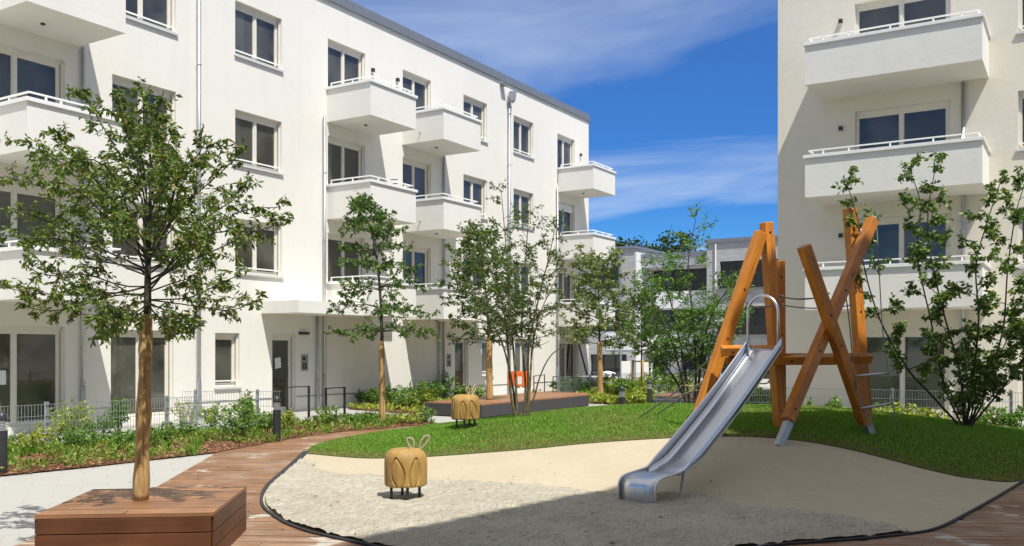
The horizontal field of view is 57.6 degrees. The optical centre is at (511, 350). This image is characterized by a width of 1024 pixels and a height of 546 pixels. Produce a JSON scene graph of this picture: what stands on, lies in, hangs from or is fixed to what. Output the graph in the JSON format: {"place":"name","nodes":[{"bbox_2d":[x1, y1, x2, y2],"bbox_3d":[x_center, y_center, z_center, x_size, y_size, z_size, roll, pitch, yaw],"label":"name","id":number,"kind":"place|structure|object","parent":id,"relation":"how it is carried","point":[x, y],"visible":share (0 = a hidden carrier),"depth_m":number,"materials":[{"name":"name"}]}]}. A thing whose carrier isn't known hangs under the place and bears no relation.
{"place":"outdoors","nodes":[
{"label":"outdoors","id":0,"kind":"place"},
{"bbox_2d":[0,376,1023,545],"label":"paving","id":1,"kind":"structure","parent":0,"point":[25,498],"depth_m":12.59,"materials":[{"name":"concrete"}]},
{"bbox_2d":[49,396,95,428],"bbox_3d":[-9.374,1.369,19.748,1.010,0.773,1.044,0,0,-23],"label":"shrub","id":2,"kind":"object","parent":1,"relation":"on","point":[74,416],"visible":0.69,"depth_m":19.60,"materials":[{"name":"green plant"}]},
{"bbox_2d":[101,397,129,432],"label":"shrub","id":3,"kind":"object","parent":1,"relation":"on","point":[116,413],"visible":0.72,"depth_m":19.64,"materials":[{"name":"green plant"}]},
{"bbox_2d":[163,399,204,423],"bbox_3d":[-7.680,1.452,21.977,1.005,0.608,0.870,0,0,31],"label":"shrub","id":4,"kind":"object","parent":1,"relation":"on","point":[177,409],"visible":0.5,"depth_m":21.91,"materials":[{"name":"green plant"}]},
{"bbox_2d":[197,402,227,426],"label":"shrub","id":5,"kind":"object","parent":1,"relation":"on","point":[206,415],"visible":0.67,"depth_m":21.28,"materials":[{"name":"green plant"}]},
{"bbox_2d":[182,389,279,427],"bbox_3d":[-6.379,1.334,21.227,2.202,0.872,0.077,0,0,-5],"label":"fence","id":6,"kind":"object","parent":1,"relation":"on","point":[257,391],"visible":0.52,"depth_m":21.16,"materials":[{"name":"metal"}]},
{"bbox_2d":[0,0,615,433],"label":"apartment building","id":7,"kind":"structure","parent":1,"relation":"on","point":[324,108],"depth_m":26.87,"materials":[{"name":"paint"}]},
{"bbox_2d":[0,182,62,247],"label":"window","id":8,"kind":"structure","parent":7,"relation":"in","point":[9,193],"depth_m":21.57,"materials":[{"name":"glass"}]},
{"bbox_2d":[0,44,62,103],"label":"window","id":9,"kind":"structure","parent":7,"relation":"in","point":[20,70],"depth_m":21.43,"materials":[{"name":"glass"}]},
{"bbox_2d":[0,325,62,426],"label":"window","id":10,"kind":"structure","parent":7,"relation":"in","point":[31,357],"depth_m":21.59,"materials":[{"name":"plastic"}]},
{"bbox_2d":[111,330,171,419],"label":"window","id":11,"kind":"structure","parent":7,"relation":"in","point":[124,351],"depth_m":23.09,"materials":[{"name":"glass"}]},
{"bbox_2d":[112,200,173,267],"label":"window","id":12,"kind":"structure","parent":7,"relation":"in","point":[134,258],"depth_m":23.11,"materials":[{"name":"glass"}]},
{"bbox_2d":[112,75,178,151],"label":"window","id":13,"kind":"structure","parent":7,"relation":"in","point":[123,83],"depth_m":23.15,"materials":[{"name":"glass"}]},
{"bbox_2d":[126,0,178,35],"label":"window","id":14,"kind":"structure","parent":7,"relation":"in","point":[159,14],"depth_m":23.83,"materials":[{"name":"glass"}]},
{"bbox_2d":[214,333,241,389],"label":"window","id":15,"kind":"structure","parent":7,"relation":"in","point":[226,344],"depth_m":25.51,"materials":[{"name":"plastic"}]},
{"bbox_2d":[234,219,283,278],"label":"window","id":16,"kind":"structure","parent":7,"relation":"in","point":[261,261],"depth_m":26.84,"materials":[{"name":"plastic"}]},
{"bbox_2d":[234,110,283,175],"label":"window","id":17,"kind":"structure","parent":7,"relation":"in","point":[259,134],"depth_m":26.23,"materials":[{"name":"glass"}]},
{"bbox_2d":[234,2,283,72],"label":"window","id":18,"kind":"structure","parent":7,"relation":"in","point":[255,31],"depth_m":26.19,"materials":[{"name":"plastic"}]},
{"bbox_2d":[272,334,293,410],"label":"entrance door","id":19,"kind":"structure","parent":7,"relation":"in","point":[281,343],"depth_m":27.31,"materials":[{"name":"plastic"}]},
{"bbox_2d":[328,233,363,280],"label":"window","id":20,"kind":"structure","parent":7,"relation":"in","point":[333,255],"depth_m":30.00,"materials":[{"name":"plastic"}]},
{"bbox_2d":[328,137,363,183],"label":"window","id":21,"kind":"structure","parent":7,"relation":"in","point":[344,158],"depth_m":29.84,"materials":[{"name":"glass"}]},
{"bbox_2d":[328,40,363,86],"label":"window","id":22,"kind":"structure","parent":7,"relation":"in","point":[344,63],"depth_m":29.91,"materials":[{"name":"glass"}]},
{"bbox_2d":[403,245,428,287],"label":"window","id":23,"kind":"structure","parent":7,"relation":"in","point":[418,255],"depth_m":32.75,"materials":[{"name":"plastic"}]},
{"bbox_2d":[403,158,428,198],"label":"window","id":24,"kind":"structure","parent":7,"relation":"in","point":[414,173],"depth_m":32.78,"materials":[{"name":"glass"}]},
{"bbox_2d":[403,71,428,110],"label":"window","id":25,"kind":"structure","parent":7,"relation":"in","point":[418,85],"depth_m":32.75,"materials":[{"name":"plastic"}]},
{"bbox_2d":[455,338,466,391],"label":"entrance door","id":26,"kind":"structure","parent":7,"relation":"in","point":[460,347],"depth_m":34.19,"materials":[{"name":"glass"}]},
{"bbox_2d":[464,175,487,219],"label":"window","id":27,"kind":"structure","parent":7,"relation":"in","point":[473,187],"depth_m":35.25,"materials":[{"name":"glass"}]},
{"bbox_2d":[464,96,488,143],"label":"window","id":28,"kind":"structure","parent":7,"relation":"in","point":[471,106],"depth_m":35.22,"materials":[{"name":"plastic"}]},
{"bbox_2d":[513,189,532,229],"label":"window","id":29,"kind":"structure","parent":7,"relation":"in","point":[520,197],"depth_m":38.24,"materials":[{"name":"plastic"}]},
{"bbox_2d":[515,339,531,390],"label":"window","id":30,"kind":"structure","parent":7,"relation":"in","point":[518,351],"depth_m":38.83,"materials":[{"name":"plastic"}]},
{"bbox_2d":[513,117,534,159],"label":"window","id":31,"kind":"structure","parent":7,"relation":"in","point":[522,129],"depth_m":38.24,"materials":[{"name":"glass"}]},
{"bbox_2d":[514,263,534,300],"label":"window","id":32,"kind":"structure","parent":7,"relation":"in","point":[527,279],"depth_m":38.24,"materials":[{"name":"plastic"}]},
{"bbox_2d":[557,134,572,184],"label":"window","id":33,"kind":"structure","parent":7,"relation":"in","point":[564,145],"depth_m":41.33,"materials":[{"name":"plastic"}]},
{"bbox_2d":[559,269,572,301],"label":"window","id":34,"kind":"structure","parent":7,"relation":"in","point":[566,284],"depth_m":41.35,"materials":[{"name":"glass"}]},
{"bbox_2d":[559,202,572,234],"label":"window","id":35,"kind":"structure","parent":7,"relation":"in","point":[568,209],"depth_m":41.32,"materials":[{"name":"plastic"}]},
{"bbox_2d":[559,340,575,379],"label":"window","id":36,"kind":"structure","parent":7,"relation":"in","point":[567,354],"depth_m":42.12,"materials":[{"name":"plastic"}]},
{"bbox_2d":[347,404,417,413],"bbox_3d":[-2.810,1.744,29.026,3.789,0.001,7.896,0,0,9],"label":"planting bed","id":37,"kind":"object","parent":1,"relation":"on","point":[400,411],"visible":0.09,"depth_m":26.86,"materials":[{"name":"brown soil"}]},
{"bbox_2d":[0,405,435,474],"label":"mulch","id":38,"kind":"object","parent":37,"relation":"on","point":[203,447],"visible":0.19,"depth_m":16.53,"materials":[{"name":"brown plant"}]},
{"bbox_2d":[0,411,7,473],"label":"bollard light","id":39,"kind":"object","parent":38,"relation":"on","point":[3,443],"visible":0.99,"depth_m":13.18,"materials":[{"name":"metal"}]},
{"bbox_2d":[8,427,58,448],"bbox_3d":[-8.224,1.534,15.787,0.813,0.446,0.771,0,0,31],"label":"shrub","id":40,"kind":"object","parent":38,"relation":"on","point":[22,441],"visible":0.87,"depth_m":15.75,"materials":[{"name":"green plant"}]},
{"bbox_2d":[25,419,80,442],"bbox_3d":[-8.262,1.502,16.820,0.908,0.508,0.907,0,0,31],"label":"shrub","id":41,"kind":"object","parent":38,"relation":"on","point":[54,430],"visible":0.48,"depth_m":16.82,"materials":[{"name":"green plant"}]},
{"bbox_2d":[55,422,109,448],"bbox_3d":[-7.479,1.508,16.114,0.938,0.496,0.740,0,0,31],"label":"shrub","id":42,"kind":"object","parent":38,"relation":"on","point":[72,437],"visible":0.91,"depth_m":16.05,"materials":[{"name":"green plant"}]},
{"bbox_2d":[80,416,120,438],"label":"shrub","id":43,"kind":"object","parent":38,"relation":"on","point":[93,426],"visible":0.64,"depth_m":17.60,"materials":[{"name":"green plant"}]},
{"bbox_2d":[2,396,202,444],"bbox_3d":[-8.707,1.344,15.741,0.077,0.852,8.553,0,0,31],"label":"fence","id":44,"kind":"object","parent":38,"relation":"on","point":[166,414],"visible":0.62,"depth_m":17.45,"materials":[{"name":"metal"}]},
{"bbox_2d":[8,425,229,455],"bbox_3d":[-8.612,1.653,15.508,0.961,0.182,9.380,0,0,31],"label":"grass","id":45,"kind":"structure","parent":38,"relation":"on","point":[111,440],"depth_m":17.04,"materials":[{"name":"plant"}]},
{"bbox_2d":[102,429,135,447],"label":"shrub","id":46,"kind":"object","parent":38,"relation":"on","point":[116,437],"visible":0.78,"depth_m":16.40,"materials":[{"name":"green plant"}]},
{"bbox_2d":[150,421,177,444],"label":"shrub","id":47,"kind":"object","parent":38,"relation":"on","point":[164,434],"visible":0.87,"depth_m":17.01,"materials":[{"name":"green plant"}]},
{"bbox_2d":[154,418,199,437],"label":"shrub","id":48,"kind":"object","parent":38,"relation":"on","point":[186,430],"visible":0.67,"depth_m":18.30,"materials":[{"name":"green plant"}]},
{"bbox_2d":[0,410,434,472],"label":"ground cover","id":49,"kind":"object","parent":38,"relation":"on","point":[82,458],"visible":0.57,"depth_m":15.87,"materials":[{"name":"green plant"}]},
{"bbox_2d":[204,397,266,437],"bbox_3d":[-5.364,1.332,18.086,1.190,0.847,1.262,0,0,31],"label":"shrub","id":50,"kind":"object","parent":38,"relation":"on","point":[240,423],"visible":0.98,"depth_m":17.98,"materials":[{"name":"green plant"}]},
{"bbox_2d":[231,389,260,427],"bbox_3d":[-5.820,1.309,20.478,0.749,0.890,0.656,0,0,31],"label":"shrub","id":51,"kind":"object","parent":38,"relation":"on","point":[249,401],"visible":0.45,"depth_m":20.43,"materials":[{"name":"green plant"}]},
{"bbox_2d":[252,409,285,433],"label":"shrub","id":52,"kind":"object","parent":38,"relation":"on","point":[267,424],"visible":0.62,"depth_m":19.25,"materials":[{"name":"green plant"}]},
{"bbox_2d":[273,395,280,441],"bbox_3d":[-4.513,1.310,17.858,0.154,0.880,0.154,0,0,31],"label":"bollard light","id":53,"kind":"object","parent":38,"relation":"on","point":[276,417],"visible":1,"depth_m":17.80,"materials":[{"name":"metal"}]},
{"bbox_2d":[315,404,352,425],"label":"shrub","id":54,"kind":"object","parent":38,"relation":"on","point":[328,416],"visible":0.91,"depth_m":21.00,"materials":[{"name":"green plant"}]},
{"bbox_2d":[324,191,440,421],"bbox_3d":[-3.211,-1.049,22.536,2.854,5.617,2.828,0,0,-26],"label":"hornbeam tree","id":55,"kind":"object","parent":38,"relation":"on","point":[358,204],"visible":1,"depth_m":22.26,"materials":[{"name":"green plant"}]},
{"bbox_2d":[390,411,425,423],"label":"shrub","id":56,"kind":"object","parent":38,"relation":"on","point":[402,418],"visible":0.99,"depth_m":21.93,"materials":[{"name":"green plant"}]},
{"bbox_2d":[361,387,386,404],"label":"shrub","id":57,"kind":"object","parent":37,"relation":"on","point":[374,395],"visible":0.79,"depth_m":28.43,"materials":[{"name":"green plant"}]},
{"bbox_2d":[388,390,422,407],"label":"shrub","id":58,"kind":"object","parent":37,"relation":"on","point":[402,398],"visible":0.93,"depth_m":27.33,"materials":[{"name":"green plant"}]},
{"bbox_2d":[407,387,445,404],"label":"shrub","id":59,"kind":"object","parent":37,"relation":"on","point":[426,397],"visible":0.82,"depth_m":27.41,"materials":[{"name":"green plant"}]},
{"bbox_2d":[432,371,464,398],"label":"shrub","id":60,"kind":"object","parent":37,"relation":"on","point":[443,381],"visible":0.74,"depth_m":32.04,"materials":[{"name":"green plant"}]},
{"bbox_2d":[424,392,588,417],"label":"timber platform","id":61,"kind":"structure","parent":1,"relation":"on","point":[498,405],"depth_m":26.38,"materials":[{"name":"brown wood"}]},
{"bbox_2d":[437,219,537,399],"bbox_3d":[-0.914,-1.164,26.199,2.871,5.162,2.824,0,0,31],"label":"tree","id":62,"kind":"object","parent":61,"relation":"on","point":[467,249],"visible":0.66,"depth_m":26.18,"materials":[{"name":"green plant"}]},
{"bbox_2d":[508,371,526,393],"bbox_3d":[0.194,1.260,33.996,0.720,0.980,0.048,0,0,14],"label":"barrier board","id":63,"kind":"object","parent":1,"relation":"on","point":[520,378],"visible":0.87,"depth_m":33.96,"materials":[{"name":"plastic"}]},
{"bbox_2d":[27,433,1023,545],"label":"deck underlay","id":64,"kind":"object","parent":1,"relation":"on","point":[292,453],"visible":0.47,"depth_m":9.84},
{"bbox_2d":[14,426,1023,545],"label":"wooden deck","id":65,"kind":"structure","parent":64,"relation":"on","point":[974,525],"depth_m":9.96,"materials":[{"name":"brown wood"}]},
{"bbox_2d":[34,486,245,545],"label":"wooden planter","id":66,"kind":"object","parent":65,"relation":"on","point":[193,516],"visible":1,"depth_m":7.61,"materials":[{"name":"brown wood"}]},
{"bbox_2d":[0,76,293,501],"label":"tree","id":67,"kind":"object","parent":66,"relation":"on","point":[164,170],"visible":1,"depth_m":8.12,"materials":[{"name":"green plant"}]},
{"bbox_2d":[561,378,596,392],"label":"shrub","id":68,"kind":"object","parent":1,"relation":"on","point":[583,387],"visible":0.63,"depth_m":34.10,"materials":[{"name":"green plant"}]},
{"bbox_2d":[589,401,643,403],"bbox_3d":[5.847,1.744,39.286,8.721,0.001,19.600,0,0,15],"label":"planting bed","id":69,"kind":"object","parent":1,"relation":"on","point":[617,403],"depth_m":30.38,"materials":[{"name":"brown soil"}]},
{"bbox_2d":[346,380,760,412],"bbox_3d":[3.879,1.639,36.659,11.552,0.271,26.177,0,0,18],"label":"ground cover","id":70,"kind":"object","parent":69,"relation":"on","point":[368,405],"visible":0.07,"depth_m":27.80,"materials":[{"name":"green plant"}]},
{"bbox_2d":[559,242,642,394],"bbox_3d":[3.246,-1.046,33.420,3.110,5.628,3.031,0,0,31],"label":"tree","id":71,"kind":"object","parent":69,"relation":"on","point":[593,299],"visible":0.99,"depth_m":33.31,"materials":[{"name":"green plant"}]},
{"bbox_2d":[590,394,625,404],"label":"shrub","id":72,"kind":"object","parent":69,"relation":"on","point":[608,399],"visible":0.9,"depth_m":30.35,"materials":[{"name":"green plant"}]},
{"bbox_2d":[611,374,643,393],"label":"shrub","id":73,"kind":"object","parent":69,"relation":"on","point":[618,382],"visible":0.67,"depth_m":33.44,"materials":[{"name":"green plant"}]},
{"bbox_2d":[558,370,703,392],"bbox_3d":[5.898,1.334,39.542,0.077,0.872,16.403,0,0,31],"label":"fence","id":74,"kind":"object","parent":69,"relation":"on","point":[575,385],"visible":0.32,"depth_m":34.62,"materials":[{"name":"metal"}]},
{"bbox_2d":[602,288,670,389],"bbox_3d":[5.076,-0.317,36.105,2.708,4.310,2.812,0,0,31],"label":"tree","id":75,"kind":"object","parent":69,"relation":"on","point":[641,302],"visible":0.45,"depth_m":35.92,"materials":[{"name":"green plant"}]},
{"bbox_2d":[624,379,657,402],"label":"shrub","id":76,"kind":"object","parent":69,"relation":"on","point":[628,394],"visible":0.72,"depth_m":30.18,"materials":[{"name":"green plant"}]},
{"bbox_2d":[637,369,679,392],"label":"shrub","id":77,"kind":"object","parent":69,"relation":"on","point":[661,382],"visible":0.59,"depth_m":34.59,"materials":[{"name":"green plant"}]},
{"bbox_2d":[263,437,1019,545],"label":"rubber play surface","id":78,"kind":"object","parent":1,"relation":"on","point":[762,471],"visible":0.56,"depth_m":12.12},
{"bbox_2d":[265,457,910,545],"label":"sand","id":79,"kind":"structure","parent":78,"relation":"on","point":[442,512],"depth_m":9.58,"materials":[{"name":"beige sand"}]},
{"bbox_2d":[384,434,429,499],"bbox_3d":[-1.221,1.387,10.850,0.538,0.807,0.500,0,0,0],"label":"log play animal","id":80,"kind":"object","parent":79,"relation":"on","point":[405,467],"visible":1,"depth_m":10.66},
{"bbox_2d":[617,208,897,502],"bbox_3d":[3.552,-0.252,12.828,3.808,4.127,5.606,0,0,11],"label":"climbing frame","id":81,"kind":"object","parent":78,"relation":"on","point":[721,401],"visible":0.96,"depth_m":13.68,"materials":[{"name":"brown wood"}]},
{"bbox_2d":[260,451,1023,545],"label":"basin edging","id":82,"kind":"object","parent":1,"relation":"on","point":[319,534],"visible":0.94,"depth_m":8.96,"materials":[{"name":"black rubber"}]},
{"bbox_2d":[655,391,693,402],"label":"timber platform","id":83,"kind":"structure","parent":1,"relation":"on","point":[664,396],"depth_m":28.42,"materials":[{"name":"brown wood"}]},
{"bbox_2d":[656,384,1018,422],"bbox_3d":[9.901,1.319,20.471,14.503,0.902,0.077,0,0,31],"label":"fence","id":84,"kind":"object","parent":1,"relation":"on","point":[1010,409],"visible":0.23,"depth_m":21.20,"materials":[{"name":"metal"}]},
{"bbox_2d":[778,0,1023,419],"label":"apartment building","id":85,"kind":"structure","parent":1,"relation":"on","point":[876,92],"depth_m":23.85,"materials":[{"name":"paint"}]},
{"bbox_2d":[856,101,950,149],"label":"window","id":86,"kind":"structure","parent":85,"relation":"in","point":[929,119],"depth_m":26.45,"materials":[{"name":"glass"}]},
{"bbox_2d":[856,0,950,33],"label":"window","id":87,"kind":"structure","parent":85,"relation":"in","point":[884,12],"depth_m":26.04,"materials":[{"name":"glass"}]},
{"bbox_2d":[858,213,950,264],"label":"window","id":88,"kind":"structure","parent":85,"relation":"in","point":[893,239],"depth_m":28.16,"materials":[{"name":"glass"}]},
{"bbox_2d":[866,330,948,412],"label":"window","id":89,"kind":"structure","parent":85,"relation":"in","point":[912,342],"depth_m":27.45,"materials":[{"name":"glass"}]},
{"bbox_2d":[1016,208,1023,268],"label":"window","id":90,"kind":"structure","parent":85,"relation":"in","point":[1021,227],"depth_m":23.13,"materials":[{"name":"plastic"}]},
{"bbox_2d":[1016,91,1023,150],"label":"window","id":91,"kind":"structure","parent":85,"relation":"in","point":[1021,94],"depth_m":23.13,"materials":[{"name":"plastic"}]},
{"bbox_2d":[350,0,777,250],"label":"sky","id":92,"kind":"structure","parent":0,"point":[679,97],"materials":[{"name":"blue"}]},
{"bbox_2d":[307,402,1023,481],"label":"lawn","id":93,"kind":"structure","parent":0,"point":[808,440],"depth_m":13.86,"materials":[{"name":"plant"}]},
{"bbox_2d":[451,385,479,428],"bbox_3d":[-0.809,1.013,16.193,0.500,0.807,0.499,0,0,-19],"label":"log play animal","id":94,"kind":"object","parent":93,"relation":"on","point":[464,407],"visible":1,"depth_m":16.01},
{"bbox_2d":[447,179,578,416],"bbox_3d":[-0.029,-0.981,17.645,2.645,4.661,2.321,0,0,2],"label":"multistem tree","id":95,"kind":"object","parent":93,"relation":"on","point":[531,331],"visible":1,"depth_m":17.59,"materials":[{"name":"green plant"}]},
{"bbox_2d":[617,201,755,403],"bbox_3d":[3.522,-0.846,18.917,2.860,4.320,2.151,0,0,7],"label":"multistem tree","id":96,"kind":"object","parent":93,"relation":"on","point":[671,340],"visible":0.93,"depth_m":18.73,"materials":[{"name":"green plant"}]},
{"bbox_2d":[831,150,1023,426],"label":"multistem tree","id":97,"kind":"object","parent":93,"relation":"on","point":[975,385],"visible":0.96,"depth_m":15.11,"materials":[{"name":"green plant"}]},
{"label":"ground","id":98,"kind":"structure","parent":0,"visible":0},
{"bbox_2d":[589,246,665,376],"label":"brick house","id":99,"kind":"structure","parent":98,"relation":"on","point":[631,255],"depth_m":62.02,"materials":[{"name":"paint"}]},
{"bbox_2d":[591,354,626,375],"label":"window","id":100,"kind":"structure","parent":99,"relation":"in","point":[608,363],"depth_m":62.46,"materials":[{"name":"glass"}]},
{"bbox_2d":[641,250,706,376],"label":"brick house","id":101,"kind":"structure","parent":98,"relation":"on","point":[699,271],"depth_m":61.78,"materials":[{"name":"white paint"}]},
{"bbox_2d":[654,268,706,291],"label":"window","id":102,"kind":"structure","parent":101,"relation":"in","point":[701,274],"depth_m":62.11,"materials":[{"name":"glass"}]},
{"bbox_2d":[654,309,706,330],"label":"window","id":103,"kind":"structure","parent":101,"relation":"in","point":[669,312],"depth_m":62.72,"materials":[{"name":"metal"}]},
{"bbox_2d":[648,230,702,252],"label":"tree","id":104,"kind":"object","parent":98,"relation":"on","point":[664,239],"visible":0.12,"depth_m":87.33,"materials":[{"name":"green plant"}]},
{"bbox_2d":[705,235,777,378],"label":"apartment building","id":105,"kind":"structure","parent":98,"relation":"on","point":[727,255],"depth_m":57.71,"materials":[{"name":"paint"}]},
{"bbox_2d":[721,259,777,277],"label":"window","id":106,"kind":"structure","parent":105,"relation":"in","point":[728,266],"depth_m":57.98,"materials":[{"name":"glass"}]},
{"bbox_2d":[737,306,765,324],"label":"window","id":107,"kind":"structure","parent":105,"relation":"in","point":[758,317],"depth_m":57.23,"materials":[{"name":"glass"}]},
{"label":"planting bed","id":108,"kind":"structure","parent":0,"visible":0},
{"bbox_2d":[872,401,914,413],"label":"shrub","id":109,"kind":"object","parent":108,"relation":"on","point":[886,408],"visible":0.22,"depth_m":20.38,"materials":[{"name":"green plant"}]},
{"bbox_2d":[969,404,1015,425],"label":"shrub","id":110,"kind":"object","parent":108,"relation":"on","point":[986,416],"visible":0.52,"depth_m":19.23,"materials":[{"name":"green plant"}]},
{"bbox_2d":[992,405,1023,428],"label":"shrub","id":111,"kind":"object","parent":108,"relation":"on","point":[1010,420],"visible":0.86,"depth_m":18.95,"materials":[{"name":"green plant"}]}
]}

